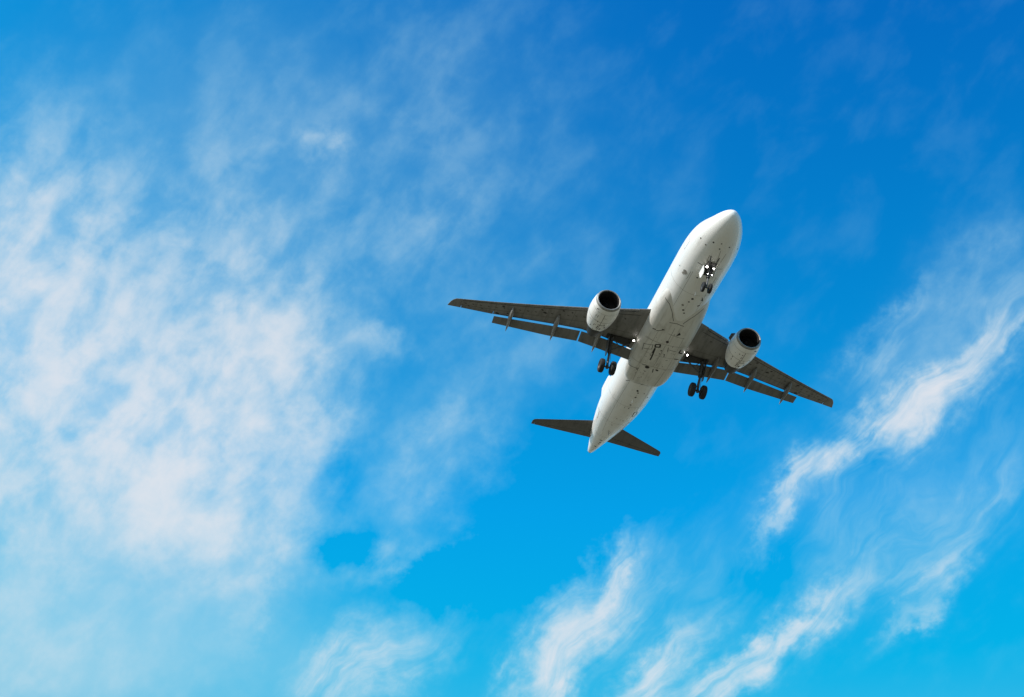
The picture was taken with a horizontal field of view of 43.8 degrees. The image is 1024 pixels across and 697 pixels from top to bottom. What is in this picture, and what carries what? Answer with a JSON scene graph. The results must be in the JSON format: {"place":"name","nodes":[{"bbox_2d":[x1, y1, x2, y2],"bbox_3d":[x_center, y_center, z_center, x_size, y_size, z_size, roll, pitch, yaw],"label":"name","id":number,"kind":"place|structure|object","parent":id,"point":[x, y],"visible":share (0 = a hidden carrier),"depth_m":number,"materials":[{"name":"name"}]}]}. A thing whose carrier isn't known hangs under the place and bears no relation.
{"place":"outdoors","nodes":[
{"label":"outdoors","id":0,"kind":"place"},
{"bbox_2d":[0,0,1023,696],"label":"sky","id":1,"kind":"structure","parent":0,"point":[254,443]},
{"bbox_2d":[448,210,832,455],"bbox_3d":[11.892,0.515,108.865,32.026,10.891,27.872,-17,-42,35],"label":"airliner","id":2,"kind":"object","parent":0,"point":[663,334],"visible":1,"depth_m":103.17,"materials":[{"name":"white paint"}]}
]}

